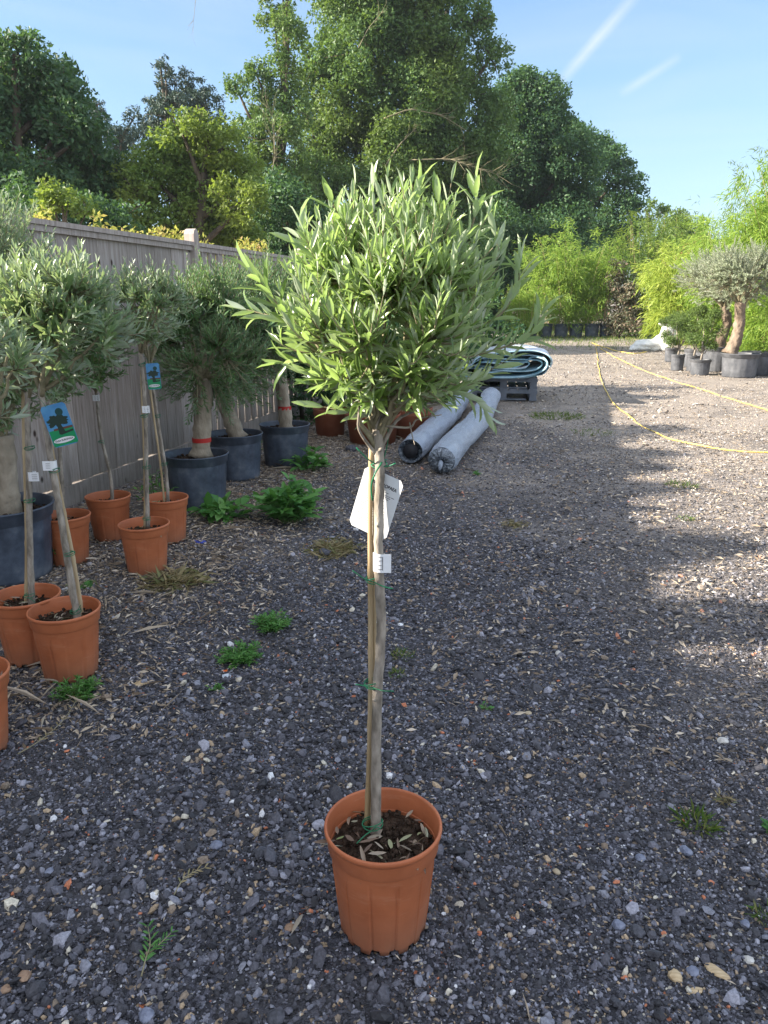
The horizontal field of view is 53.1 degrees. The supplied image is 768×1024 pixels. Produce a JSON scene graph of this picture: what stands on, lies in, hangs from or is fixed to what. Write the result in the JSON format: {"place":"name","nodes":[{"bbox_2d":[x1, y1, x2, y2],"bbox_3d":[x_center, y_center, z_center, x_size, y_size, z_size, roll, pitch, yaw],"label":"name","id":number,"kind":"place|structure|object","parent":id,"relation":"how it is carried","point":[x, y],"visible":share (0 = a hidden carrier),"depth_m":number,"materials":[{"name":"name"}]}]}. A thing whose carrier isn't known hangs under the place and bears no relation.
{"place":"outdoors","nodes":[
{"label":"outdoors","id":0,"kind":"place"},
{"bbox_2d":[0,302,767,1023],"bbox_3d":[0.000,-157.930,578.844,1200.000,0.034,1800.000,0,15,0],"label":"ground","id":1,"kind":"structure","parent":0,"point":[708,384],"depth_m":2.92,"materials":[{"name":"gravel"}]},
{"bbox_2d":[0,984,11,993],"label":"stone","id":2,"kind":"object","parent":1,"relation":"on","point":[6,988],"visible":1,"depth_m":1.68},
{"bbox_2d":[17,970,30,981],"bbox_3d":[-0.802,1.036,1.713,0.029,0.020,0.029,0,15,0],"label":"stone","id":3,"kind":"object","parent":1,"relation":"on","point":[25,975],"visible":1,"depth_m":1.71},
{"bbox_2d":[0,308,56,749],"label":"potted olive tree","id":4,"kind":"object","parent":1,"relation":"on","point":[18,355],"visible":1,"depth_m":2.29,"materials":[{"name":"green plant"}]},
{"bbox_2d":[33,206,54,220],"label":"golden shrub","id":5,"kind":"object","parent":1,"relation":"on","point":[39,215],"visible":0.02,"depth_m":5.93,"materials":[{"name":"yellow plant"}]},
{"bbox_2d":[0,184,91,587],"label":"potted olive tree","id":6,"kind":"object","parent":1,"relation":"on","point":[12,549],"visible":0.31,"depth_m":4.00,"materials":[{"name":"green plant"}]},
{"bbox_2d":[0,238,95,667],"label":"potted olive tree","id":7,"kind":"object","parent":1,"relation":"on","point":[17,602],"visible":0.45,"depth_m":3.08,"materials":[{"name":"green plant"}]},
{"bbox_2d":[18,692,79,753],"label":"fallen twig","id":8,"kind":"object","parent":1,"relation":"on","point":[46,734],"visible":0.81,"depth_m":2.67,"materials":[{"name":"wood"}]},
{"bbox_2d":[0,316,129,566],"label":"potted olive tree","id":9,"kind":"object","parent":1,"relation":"on","point":[78,520],"visible":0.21,"depth_m":4.29,"materials":[{"name":"green plant"}]},
{"bbox_2d":[28,172,102,225],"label":"hawthorn tree","id":10,"kind":"object","parent":1,"relation":"on","point":[53,199],"visible":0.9,"depth_m":13.39,"materials":[{"name":"green plant"}]},
{"bbox_2d":[0,25,143,224],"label":"broadleaf tree","id":11,"kind":"object","parent":1,"relation":"on","point":[46,101],"visible":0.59,"depth_m":19.50,"materials":[{"name":"green plant"}]},
{"bbox_2d":[0,170,150,234],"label":"broadleaf tree","id":12,"kind":"object","parent":1,"relation":"on","point":[120,215],"visible":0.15,"depth_m":15.80,"materials":[{"name":"green plant"}]},
{"bbox_2d":[48,674,104,700],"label":"weed","id":13,"kind":"object","parent":1,"relation":"on","point":[84,687],"visible":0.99,"depth_m":2.91,"materials":[{"name":"green"}]},
{"bbox_2d":[0,233,153,684],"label":"potted olive tree","id":14,"kind":"object","parent":1,"relation":"on","point":[65,629],"visible":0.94,"depth_m":2.80,"materials":[{"name":"green plant"}]},
{"bbox_2d":[38,398,77,447],"bbox_3d":[-1.193,-0.326,2.812,0.129,0.183,0.010,-1,15,-3],"label":"plant label","id":15,"kind":"object","parent":14,"relation":"hanging from","point":[59,424],"visible":1,"depth_m":2.81,"materials":[{"name":"blue"}]},
{"bbox_2d":[72,310,137,541],"bbox_3d":[-1.750,-0.546,4.650,0.547,1.482,0.535,9,18,31],"label":"potted olive tree","id":16,"kind":"object","parent":1,"relation":"on","point":[108,510],"visible":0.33,"depth_m":4.71,"materials":[{"name":"green plant"}]},
{"bbox_2d":[91,98,143,220],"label":"conifer tree","id":17,"kind":"object","parent":1,"relation":"on","point":[123,144],"visible":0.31,"depth_m":32.44,"materials":[{"name":"green plant"}]},
{"bbox_2d":[119,889,131,899],"bbox_3d":[-0.653,0.965,1.935,0.032,0.023,0.038,0,15,0],"label":"stone","id":18,"kind":"object","parent":1,"relation":"on","point":[125,894],"visible":1,"depth_m":1.93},
{"bbox_2d":[89,208,166,236],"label":"golden shrub","id":19,"kind":"object","parent":1,"relation":"on","point":[99,215],"visible":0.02,"depth_m":6.83,"materials":[{"name":"yellow plant"}]},
{"bbox_2d":[138,1006,153,1023],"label":"stone","id":20,"kind":"object","parent":1,"relation":"on","point":[146,1014],"visible":1,"depth_m":1.61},
{"bbox_2d":[101,253,198,575],"bbox_3d":[-1.195,-0.481,4.043,0.506,1.681,0.494,0,15,0],"label":"potted olive tree","id":21,"kind":"object","parent":1,"relation":"on","point":[144,537],"visible":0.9,"depth_m":3.94,"materials":[{"name":"green plant"}]},
{"bbox_2d":[139,919,160,976],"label":"fallen twig","id":22,"kind":"object","parent":1,"relation":"on","point":[149,945],"visible":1,"depth_m":1.77,"materials":[{"name":"green plant"}]},
{"bbox_2d":[129,468,177,499],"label":"weed","id":23,"kind":"object","parent":1,"relation":"on","point":[151,481],"visible":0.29,"depth_m":5.46,"materials":[{"name":"green"}]},
{"bbox_2d":[129,305,188,544],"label":"potted olive tree","id":24,"kind":"object","parent":1,"relation":"on","point":[171,506],"visible":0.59,"depth_m":4.67,"materials":[{"name":"plastic"}]},
{"bbox_2d":[146,362,161,389],"bbox_3d":[-1.335,-0.801,4.445,0.079,0.183,0.010,-5,16,-17],"label":"plant label","id":25,"kind":"object","parent":24,"relation":"hanging from","point":[153,375],"visible":1,"depth_m":4.45,"materials":[{"name":"blue"}]},
{"bbox_2d":[1,213,321,509],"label":"timber fence","id":26,"kind":"object","parent":1,"relation":"on","point":[84,462],"visible":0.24,"depth_m":6.19,"materials":[{"name":"wood"}]},
{"bbox_2d":[148,926,177,954],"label":"fallen twig","id":27,"kind":"object","parent":1,"relation":"on","point":[165,939],"visible":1,"depth_m":1.78,"materials":[{"name":"green plant"}]},
{"bbox_2d":[116,53,231,186],"bbox_3d":[-9.569,-14.776,36.868,5.398,11.916,6.110,0,15,0],"label":"conifer tree","id":28,"kind":"object","parent":1,"relation":"on","point":[158,105],"visible":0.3,"depth_m":33.92,"materials":[{"name":"green plant"}]},
{"bbox_2d":[132,559,220,597],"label":"grass tuft","id":29,"kind":"object","parent":1,"relation":"on","point":[167,579],"visible":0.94,"depth_m":4.05,"materials":[{"name":"plant"}]},
{"bbox_2d":[155,225,223,261],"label":"golden shrub","id":30,"kind":"object","parent":1,"relation":"on","point":[169,235],"visible":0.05,"depth_m":7.72,"materials":[{"name":"yellow plant"}]},
{"bbox_2d":[105,104,274,254],"bbox_3d":[-4.943,-7.505,21.058,4.578,6.339,3.455,3,16,10],"label":"broadleaf tree","id":31,"kind":"object","parent":1,"relation":"on","point":[206,191],"visible":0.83,"depth_m":20.06,"materials":[{"name":"green plant"}]},
{"bbox_2d":[173,863,210,894],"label":"fallen twig","id":32,"kind":"object","parent":1,"relation":"on","point":[190,874],"visible":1,"depth_m":1.99,"materials":[{"name":"green plant"}]},
{"bbox_2d":[143,247,273,508],"bbox_3d":[-1.236,-0.942,5.467,0.952,1.812,0.913,0,15,0],"label":"potted olive tree","id":33,"kind":"object","parent":1,"relation":"on","point":[196,471],"visible":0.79,"depth_m":5.37,"materials":[{"name":"green plant"}]},
{"bbox_2d":[210,840,222,849],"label":"stone","id":34,"kind":"object","parent":1,"relation":"on","point":[216,844],"visible":1,"depth_m":2.10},
{"bbox_2d":[187,491,256,524],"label":"weed","id":35,"kind":"object","parent":1,"relation":"on","point":[215,507],"visible":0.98,"depth_m":5.25,"materials":[{"name":"green"}]},
{"bbox_2d":[213,639,263,668],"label":"weed","id":36,"kind":"object","parent":1,"relation":"on","point":[242,655],"visible":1,"depth_m":3.21,"materials":[{"name":"green"}]},
{"bbox_2d":[215,236,267,401],"bbox_3d":[-1.774,-2.330,9.756,0.759,2.222,1.298,0,15,0],"label":"golden shrub","id":37,"kind":"object","parent":1,"relation":"on","point":[263,244],"visible":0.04,"depth_m":9.53,"materials":[{"name":"yellow plant"}]},
{"bbox_2d":[182,253,303,481],"bbox_3d":[-1.105,-1.182,6.325,1.223,1.820,0.984,0,15,0],"label":"potted olive tree","id":38,"kind":"object","parent":1,"relation":"on","point":[239,443],"visible":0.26,"depth_m":6.31,"materials":[{"name":"green plant"}]},
{"bbox_2d":[253,846,265,857],"bbox_3d":[-0.331,0.920,2.078,0.042,0.025,0.035,-12,20,-38],"label":"stone","id":39,"kind":"object","parent":1,"relation":"on","point":[259,852],"visible":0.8,"depth_m":2.07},
{"bbox_2d":[219,0,321,223],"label":"ivy clad tree","id":40,"kind":"object","parent":1,"relation":"on","point":[283,22],"visible":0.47,"depth_m":32.12,"materials":[{"name":"green plant"}]},
{"bbox_2d":[250,80,293,184],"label":"dead branch","id":41,"kind":"object","parent":40,"relation":"attached to","point":[275,153],"visible":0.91,"depth_m":30.11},
{"bbox_2d":[247,608,293,633],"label":"weed","id":42,"kind":"object","parent":1,"relation":"on","point":[275,623],"visible":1,"depth_m":3.50,"materials":[{"name":"green"}]},
{"bbox_2d":[207,161,334,266],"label":"broadleaf tree","id":43,"kind":"object","parent":1,"relation":"on","point":[285,189],"visible":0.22,"depth_m":26.93,"materials":[{"name":"green plant"}]},
{"bbox_2d":[233,234,309,466],"bbox_3d":[-0.974,-1.419,6.817,0.978,2.015,0.901,0,15,0],"label":"potted olive tree","id":44,"kind":"object","parent":1,"relation":"on","point":[284,435],"visible":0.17,"depth_m":6.87,"materials":[{"name":"green plant"}]},
{"bbox_2d":[267,1007,284,1023],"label":"stone","id":45,"kind":"object","parent":1,"relation":"on","point":[275,1015],"visible":1,"depth_m":1.61,"materials":[{"name":"stone"}]},
{"bbox_2d":[241,471,326,523],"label":"weed","id":46,"kind":"object","parent":1,"relation":"on","point":[291,500],"visible":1,"depth_m":5.18,"materials":[{"name":"green"}]},
{"bbox_2d":[300,848,311,859],"bbox_3d":[-0.211,0.925,2.076,0.031,0.022,0.037,12,20,38],"label":"stone","id":47,"kind":"object","parent":1,"relation":"on","point":[305,853],"visible":1,"depth_m":2.07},
{"bbox_2d":[279,445,333,471],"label":"weed","id":48,"kind":"object","parent":1,"relation":"on","point":[313,459],"visible":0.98,"depth_m":6.78,"materials":[{"name":"green"}]},
{"bbox_2d":[274,291,352,424],"bbox_3d":[-0.861,-1.912,9.488,1.463,1.973,1.096,0,15,0],"label":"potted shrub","id":49,"kind":"object","parent":1,"relation":"on","point":[301,397],"visible":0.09,"depth_m":9.42,"materials":[{"name":"green plant"}]},
{"bbox_2d":[307,354,345,436],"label":"potted shrub","id":50,"kind":"object","parent":1,"relation":"on","point":[328,425],"visible":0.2,"depth_m":8.41,"materials":[{"name":"plastic"}]},
{"bbox_2d":[299,534,366,560],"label":"grass tuft","id":51,"kind":"object","parent":1,"relation":"on","point":[335,548],"visible":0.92,"depth_m":4.62,"materials":[{"name":"plant"}]},
{"bbox_2d":[336,307,400,445],"bbox_3d":[-0.144,-1.512,7.960,0.825,1.588,0.719,-10,18,-32],"label":"potted shrub","id":52,"kind":"object","parent":1,"relation":"on","point":[354,435],"visible":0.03,"depth_m":7.98,"materials":[{"name":"orange plant"}]},
{"bbox_2d":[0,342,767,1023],"bbox_3d":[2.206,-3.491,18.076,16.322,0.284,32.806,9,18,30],"label":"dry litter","id":53,"kind":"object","parent":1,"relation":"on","point":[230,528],"visible":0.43,"depth_m":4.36,"materials":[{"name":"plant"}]},
{"bbox_2d":[220,151,565,955],"bbox_3d":[-0.009,0.173,1.619,0.569,1.710,0.492,-9,18,-29],"label":"potted olive tree","id":54,"kind":"object","parent":1,"relation":"on","point":[404,259],"visible":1,"depth_m":1.44,"materials":[{"name":"green plant"}]},
{"bbox_2d":[350,467,402,538],"bbox_3d":[-0.019,-0.031,1.597,0.125,0.188,0.018,6,17,22],"label":"plant label","id":55,"kind":"object","parent":54,"relation":"attached to","point":[393,486],"visible":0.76,"depth_m":1.60,"materials":[{"name":"white"}]},
{"bbox_2d":[390,646,415,661],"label":"grass tuft","id":56,"kind":"object","parent":1,"relation":"on","point":[397,650],"visible":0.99,"depth_m":3.25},
{"bbox_2d":[288,0,526,266],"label":"broadleaf tree","id":57,"kind":"object","parent":1,"relation":"on","point":[419,43],"visible":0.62,"depth_m":35.81,"materials":[{"name":"green plant"}]},
{"bbox_2d":[384,102,466,135],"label":"dead branch","id":58,"kind":"object","parent":57,"relation":"attached to","point":[434,113],"visible":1,"depth_m":34.47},
{"bbox_2d":[410,146,524,195],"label":"dead branch","id":59,"kind":"object","parent":57,"relation":"attached to","point":[456,159],"visible":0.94,"depth_m":35.03,"materials":[{"name":"wood"}]},
{"bbox_2d":[386,317,433,438],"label":"potted shrub","id":60,"kind":"object","parent":1,"relation":"on","point":[404,422],"visible":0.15,"depth_m":8.28,"materials":[{"name":"orange plant"}]},
{"bbox_2d":[398,390,470,462],"bbox_3d":[0.698,-1.100,8.920,0.294,0.285,4.111,3,16,12],"label":"wrapped roll","id":61,"kind":"object","parent":1,"relation":"on","point":[429,433],"visible":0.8,"depth_m":7.58,"materials":[{"name":"plastic"}]},
{"bbox_2d":[431,312,483,403],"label":"laurel shrub","id":62,"kind":"object","parent":1,"relation":"on","point":[471,345],"visible":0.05,"depth_m":11.24,"materials":[{"name":"green plant"}]},
{"bbox_2d":[428,387,500,472],"bbox_3d":[1.017,-1.020,8.632,0.329,0.285,4.527,4,16,13],"label":"wrapped roll","id":63,"kind":"object","parent":1,"relation":"on","point":[458,440],"visible":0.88,"depth_m":7.19,"materials":[{"name":"plastic"}]},
{"bbox_2d":[452,282,530,388],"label":"laurel shrub","id":64,"kind":"object","parent":1,"relation":"on","point":[502,323],"visible":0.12,"depth_m":12.39,"materials":[{"name":"green plant"}]},
{"bbox_2d":[471,381,536,400],"bbox_3d":[1.860,-1.909,12.025,1.000,0.170,1.200,2,16,8],"label":"plastic pallet","id":65,"kind":"object","parent":1,"relation":"on","point":[531,394],"visible":0.53,"depth_m":11.46,"materials":[{"name":"plastic"}]},
{"bbox_2d":[476,376,537,388],"bbox_3d":[1.860,-2.075,11.979,1.000,0.170,1.200,2,16,8],"label":"plastic pallet","id":66,"kind":"object","parent":65,"relation":"on","point":[532,382],"visible":0.41,"depth_m":11.40,"materials":[{"name":"plastic"}]},
{"bbox_2d":[450,344,552,378],"bbox_3d":[1.329,-2.246,11.842,2.419,0.594,1.632,2,16,8],"label":"folded tarpaulin","id":67,"kind":"object","parent":66,"relation":"on","point":[541,362],"visible":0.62,"depth_m":11.19,"materials":[{"name":"plastic"}]},
{"bbox_2d":[464,237,566,330],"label":"broadleaf tree","id":68,"kind":"object","parent":1,"relation":"on","point":[509,276],"visible":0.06,"depth_m":37.16,"materials":[{"name":"green plant"}]},
{"bbox_2d":[500,518,531,528],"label":"grass tuft","id":69,"kind":"object","parent":1,"relation":"on","point":[514,524],"visible":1,"depth_m":5.11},
{"bbox_2d":[492,278,556,336],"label":"bamboo","id":70,"kind":"object","parent":1,"relation":"on","point":[524,316],"visible":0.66,"depth_m":30.25,"materials":[{"name":"plant"}]},
{"bbox_2d":[465,63,607,322],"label":"broadleaf tree","id":71,"kind":"object","parent":1,"relation":"on","point":[551,141],"visible":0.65,"depth_m":44.06,"materials":[{"name":"green plant"}]},
{"bbox_2d":[529,410,586,420],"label":"grass tuft","id":72,"kind":"object","parent":1,"relation":"on","point":[567,415],"visible":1,"depth_m":9.88,"materials":[{"name":"plant"}]},
{"bbox_2d":[513,217,634,337],"bbox_3d":[7.643,-9.332,31.023,5.017,4.933,3.447,0,15,0],"label":"potted bamboo","id":73,"kind":"object","parent":1,"relation":"on","point":[578,289],"visible":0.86,"depth_m":30.67,"materials":[{"name":"plant"}]},
{"bbox_2d":[518,329,655,348],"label":"grass","id":74,"kind":"structure","parent":1,"relation":"on","point":[628,339],"depth_m":29.01,"materials":[{"name":"plant"}]},
{"bbox_2d":[562,230,624,332],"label":"bamboo","id":75,"kind":"object","parent":1,"relation":"on","point":[593,244],"visible":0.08,"depth_m":33.81,"materials":[{"name":"plant"}]},
{"bbox_2d":[573,122,651,319],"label":"oak tree","id":76,"kind":"object","parent":1,"relation":"on","point":[606,216],"visible":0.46,"depth_m":52.75,"materials":[{"name":"green plant"}]},
{"bbox_2d":[611,919,625,930],"bbox_3d":[0.564,0.993,1.844,0.029,0.024,0.030,13,20,39],"label":"stone","id":77,"kind":"object","parent":1,"relation":"on","point":[618,924],"visible":1,"depth_m":1.84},
{"bbox_2d":[599,258,646,337],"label":"variegated shrub","id":78,"kind":"object","parent":1,"relation":"on","point":[626,292],"visible":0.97,"depth_m":30.13,"materials":[{"name":"brown plant"}]},
{"bbox_2d":[630,924,645,938],"bbox_3d":[0.602,0.997,1.824,0.035,0.023,0.035,-14,20,-40],"label":"stone","id":79,"kind":"object","parent":1,"relation":"on","point":[637,931],"visible":1,"depth_m":1.82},
{"bbox_2d":[629,335,660,350],"bbox_3d":[7.945,-5.061,22.924,1.302,0.483,0.733,0,15,0],"label":"bulk bag","id":80,"kind":"object","parent":1,"relation":"on","point":[653,344],"visible":0.73,"depth_m":22.67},
{"bbox_2d":[598,199,712,336],"bbox_3d":[10.953,-9.523,31.691,4.540,6.494,4.094,-3,16,-9],"label":"bamboo","id":81,"kind":"object","parent":1,"relation":"on","point":[637,257],"visible":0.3,"depth_m":30.73,"materials":[{"name":"plant"}]},
{"bbox_2d":[658,323,675,350],"bbox_3d":[8.362,-5.192,22.576,0.658,0.921,0.438,0,15,0],"label":"bulk bag","id":82,"kind":"object","parent":1,"relation":"on","point":[663,346],"visible":0.15,"depth_m":22.50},
{"bbox_2d":[658,310,682,361],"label":"potted pine","id":83,"kind":"object","parent":1,"relation":"on","point":[669,351],"visible":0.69,"depth_m":18.70,"materials":[{"name":"plant"}]},
{"bbox_2d":[667,968,681,982],"bbox_3d":[0.646,1.032,1.705,0.032,0.022,0.032,0,15,0],"label":"wood chip","id":84,"kind":"object","parent":1,"relation":"on","point":[674,975],"visible":1,"depth_m":1.70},
{"bbox_2d":[641,196,711,263],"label":"broadleaf tree","id":85,"kind":"object","parent":1,"relation":"on","point":[661,208],"visible":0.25,"depth_m":60.54,"materials":[{"name":"green plant"}]},
{"bbox_2d":[662,314,698,370],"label":"potted pine","id":86,"kind":"object","parent":1,"relation":"on","point":[677,361],"visible":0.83,"depth_m":16.35,"materials":[{"name":"plant"}]},
{"bbox_2d":[595,346,767,452],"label":"garden hose","id":87,"kind":"object","parent":1,"relation":"on","point":[675,439],"visible":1,"depth_m":8.20,"materials":[{"name":"yellow"}]},
{"bbox_2d":[663,480,699,488],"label":"grass tuft","id":88,"kind":"object","parent":1,"relation":"on","point":[675,482],"visible":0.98,"depth_m":6.25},
{"bbox_2d":[629,234,737,344],"bbox_3d":[10.577,-7.258,26.484,4.857,4.491,4.316,0,15,0],"label":"bamboo","id":89,"kind":"object","parent":1,"relation":"on","point":[660,291],"visible":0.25,"depth_m":25.98,"materials":[{"name":"plant"}]},
{"bbox_2d":[600,348,767,410],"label":"garden hose","id":90,"kind":"object","parent":1,"relation":"on","point":[693,386],"visible":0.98,"depth_m":12.87,"materials":[{"name":"yellow"}]},
{"bbox_2d":[679,845,692,855],"bbox_3d":[0.827,0.930,2.104,0.030,0.022,0.039,-9,18,-28],"label":"stone","id":91,"kind":"object","parent":1,"relation":"on","point":[685,850],"visible":1,"depth_m":2.10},
{"bbox_2d":[672,304,710,366],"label":"potted pine","id":92,"kind":"object","parent":1,"relation":"on","point":[688,351],"visible":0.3,"depth_m":17.10,"materials":[{"name":"plant"}]},
{"bbox_2d":[686,965,698,976],"bbox_3d":[0.692,1.030,1.720,0.028,0.017,0.026,0,15,0],"label":"stone","id":93,"kind":"object","parent":1,"relation":"on","point":[692,970],"visible":1,"depth_m":1.72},
{"bbox_2d":[665,797,727,837],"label":"grass tuft","id":94,"kind":"object","parent":1,"relation":"on","point":[715,827],"visible":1,"depth_m":2.22,"materials":[{"name":"plant"}]},
{"bbox_2d":[682,304,714,370],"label":"potted pine","id":95,"kind":"object","parent":1,"relation":"on","point":[700,312],"visible":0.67,"depth_m":16.09,"materials":[{"name":"plant"}]},
{"bbox_2d":[684,306,727,375],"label":"potted pine","id":96,"kind":"object","parent":1,"relation":"on","point":[700,366],"visible":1,"depth_m":15.31,"materials":[{"name":"plant"}]},
{"bbox_2d":[669,203,751,325],"bbox_3d":[13.159,-8.534,28.595,6.313,5.862,4.329,0,15,0],"label":"bamboo","id":97,"kind":"object","parent":1,"relation":"on","point":[677,236],"visible":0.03,"depth_m":28.43,"materials":[{"name":"plant"}]},
{"bbox_2d":[670,209,757,348],"bbox_3d":[10.553,-6.444,22.526,5.022,4.682,4.378,0,15,0],"label":"bamboo","id":98,"kind":"object","parent":1,"relation":"on","point":[704,242],"visible":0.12,"depth_m":22.28,"materials":[{"name":"plant"}]},
{"bbox_2d":[670,247,763,372],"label":"potted olive tree","id":99,"kind":"object","parent":1,"relation":"on","point":[716,362],"visible":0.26,"depth_m":15.90,"materials":[{"name":"green plant"}]},
{"bbox_2d":[704,963,730,979],"bbox_3d":[0.747,1.032,1.726,0.029,0.007,0.062,-14,21,-42],"label":"wood chip","id":100,"kind":"object","parent":1,"relation":"on","point":[715,970],"visible":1,"depth_m":1.72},
{"bbox_2d":[712,788,739,806],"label":"grass tuft","id":101,"kind":"object","parent":1,"relation":"on","point":[725,799],"visible":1,"depth_m":2.30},
{"bbox_2d":[684,236,767,377],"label":"potted olive tree","id":102,"kind":"object","parent":1,"relation":"on","point":[733,265],"visible":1,"depth_m":14.66,"materials":[{"name":"green plant"}]},
{"bbox_2d":[714,158,767,351],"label":"bamboo","id":103,"kind":"object","parent":1,"relation":"on","point":[759,221],"visible":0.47,"depth_m":17.15,"materials":[{"name":"plant"}]},
{"bbox_2d":[722,147,767,248],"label":"bamboo","id":104,"kind":"object","parent":1,"relation":"on","point":[737,170],"visible":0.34,"depth_m":19.38,"materials":[{"name":"plant"}]},
{"bbox_2d":[741,351,767,375],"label":"plant tub","id":105,"kind":"object","parent":1,"relation":"on","point":[762,368],"visible":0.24,"depth_m":15.26,"materials":[{"name":"grey plastic"}]},
{"bbox_2d":[744,899,767,926],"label":"grass tuft","id":106,"kind":"object","parent":1,"relation":"on","point":[752,908],"visible":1,"depth_m":1.90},
{"bbox_2d":[752,299,767,352],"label":"bamboo","id":107,"kind":"object","parent":1,"relation":"on","point":[765,330],"visible":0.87,"depth_m":15.61,"materials":[{"name":"plant"}]},
{"bbox_2d":[0,0,767,300],"label":"sky","id":108,"kind":"structure","parent":0,"point":[683,84],"materials":[{"name":"blue"}]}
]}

